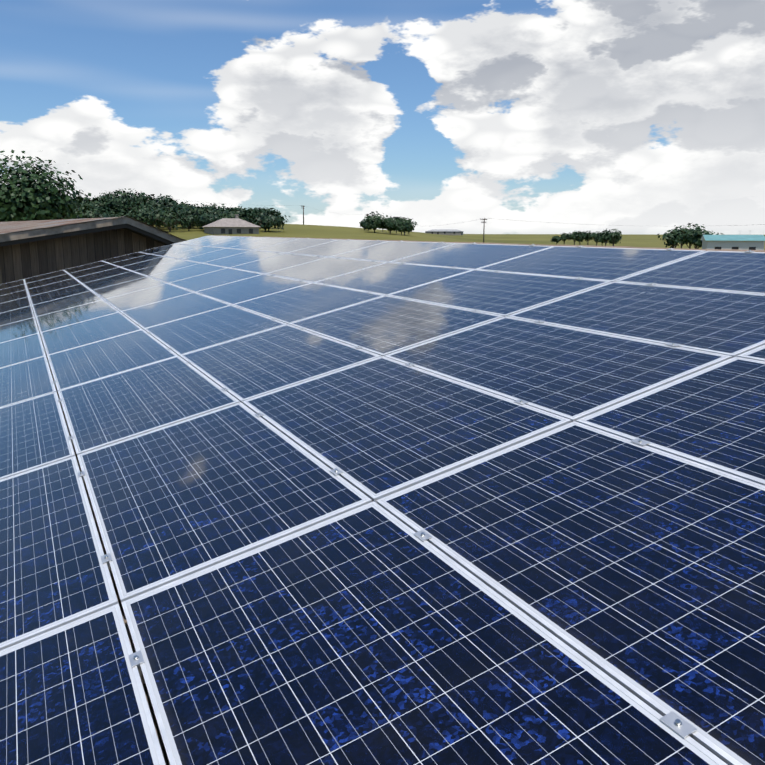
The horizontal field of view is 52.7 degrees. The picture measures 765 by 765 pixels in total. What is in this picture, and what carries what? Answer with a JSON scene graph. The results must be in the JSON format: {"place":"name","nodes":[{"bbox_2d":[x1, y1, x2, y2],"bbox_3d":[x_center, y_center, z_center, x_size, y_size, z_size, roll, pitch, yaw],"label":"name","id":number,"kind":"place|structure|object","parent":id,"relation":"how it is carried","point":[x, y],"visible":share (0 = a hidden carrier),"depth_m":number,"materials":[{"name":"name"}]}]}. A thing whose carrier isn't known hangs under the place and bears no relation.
{"place":"outdoors","nodes":[
{"label":"outdoors","id":0,"kind":"place"},
{"bbox_2d":[0,216,186,284],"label":"timber barn","id":1,"kind":"structure","parent":0,"point":[28,249],"depth_m":23.29,"materials":[{"name":"wood"}]},
{"bbox_2d":[30,302,169,764],"bbox_3d":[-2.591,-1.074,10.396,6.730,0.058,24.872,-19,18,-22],"label":"mounting rail","id":2,"kind":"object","parent":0,"point":[144,685],"depth_m":2.74,"materials":[{"name":"metal"}]},
{"bbox_2d":[212,235,764,251],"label":"shed ridge cap","id":3,"kind":"object","parent":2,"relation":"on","point":[736,250],"visible":0.27,"depth_m":8.23,"materials":[{"name":"silver metal"}]},
{"bbox_2d":[0,0,764,234],"label":"sky","id":4,"kind":"structure","parent":0,"point":[647,117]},
{"bbox_2d":[154,223,764,249],"bbox_3d":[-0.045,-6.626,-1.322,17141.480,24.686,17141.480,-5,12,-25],"label":"ground","id":5,"kind":"structure","parent":0,"point":[340,232],"depth_m":238.18,"materials":[{"name":"green plant"}]},
{"bbox_2d":[0,150,90,221],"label":"tree","id":6,"kind":"object","parent":5,"relation":"on","point":[29,198],"visible":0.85,"depth_m":56.97,"materials":[{"name":"green plant"}]},
{"bbox_2d":[61,188,289,231],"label":"trees","id":7,"kind":"object","parent":5,"relation":"on","point":[168,212],"visible":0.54,"depth_m":202.92,"materials":[{"name":"green plant"}]},
{"bbox_2d":[203,214,259,234],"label":"farmhouse","id":8,"kind":"object","parent":5,"relation":"on","point":[236,225],"visible":0.92,"depth_m":189.47,"materials":[{"name":"tile"}]},
{"bbox_2d":[109,191,764,225],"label":"power lines","id":9,"kind":"object","parent":5,"relation":"on","point":[450,224],"visible":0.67,"depth_m":196.24,"materials":[{"name":"grey"}]},
{"bbox_2d":[425,229,463,234],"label":"shed","id":10,"kind":"structure","parent":5,"relation":"on","point":[446,231],"depth_m":505.90,"materials":[{"name":"metal"}]},
{"bbox_2d":[480,218,486,242],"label":"power pole","id":11,"kind":"object","parent":5,"relation":"on","point":[484,219],"visible":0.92,"depth_m":179.78,"materials":[{"name":"grey wood"}]},
{"bbox_2d":[359,211,723,248],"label":"trees","id":12,"kind":"object","parent":5,"relation":"on","point":[673,238],"visible":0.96,"depth_m":215.76,"materials":[{"name":"green plant"}]},
{"bbox_2d":[701,235,764,249],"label":"shed","id":13,"kind":"structure","parent":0,"point":[747,242],"depth_m":149.48,"materials":[{"name":"grey"}]},
{"bbox_3d":[0.367,-0.017,12.030,12.767,4.047,24.780,-5,12,-25],"label":"shed","id":14,"kind":"object","parent":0,"visible":0},
{"bbox_2d":[24,281,144,683],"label":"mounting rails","id":15,"kind":"object","parent":14,"relation":"on","point":[141,675],"depth_m":4.11,"materials":[{"name":"metal"}]},
{"bbox_2d":[24,235,753,737],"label":"panel clamps","id":16,"kind":"object","parent":15,"relation":"attached to","point":[678,723],"visible":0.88,"depth_m":3.05,"materials":[{"name":"metal"}]},
{"bbox_2d":[0,236,764,764],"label":"solar panels","id":17,"kind":"object","parent":14,"relation":"on","point":[578,578],"visible":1,"depth_m":3.01,"materials":[{"name":"blue glass"}]}
]}

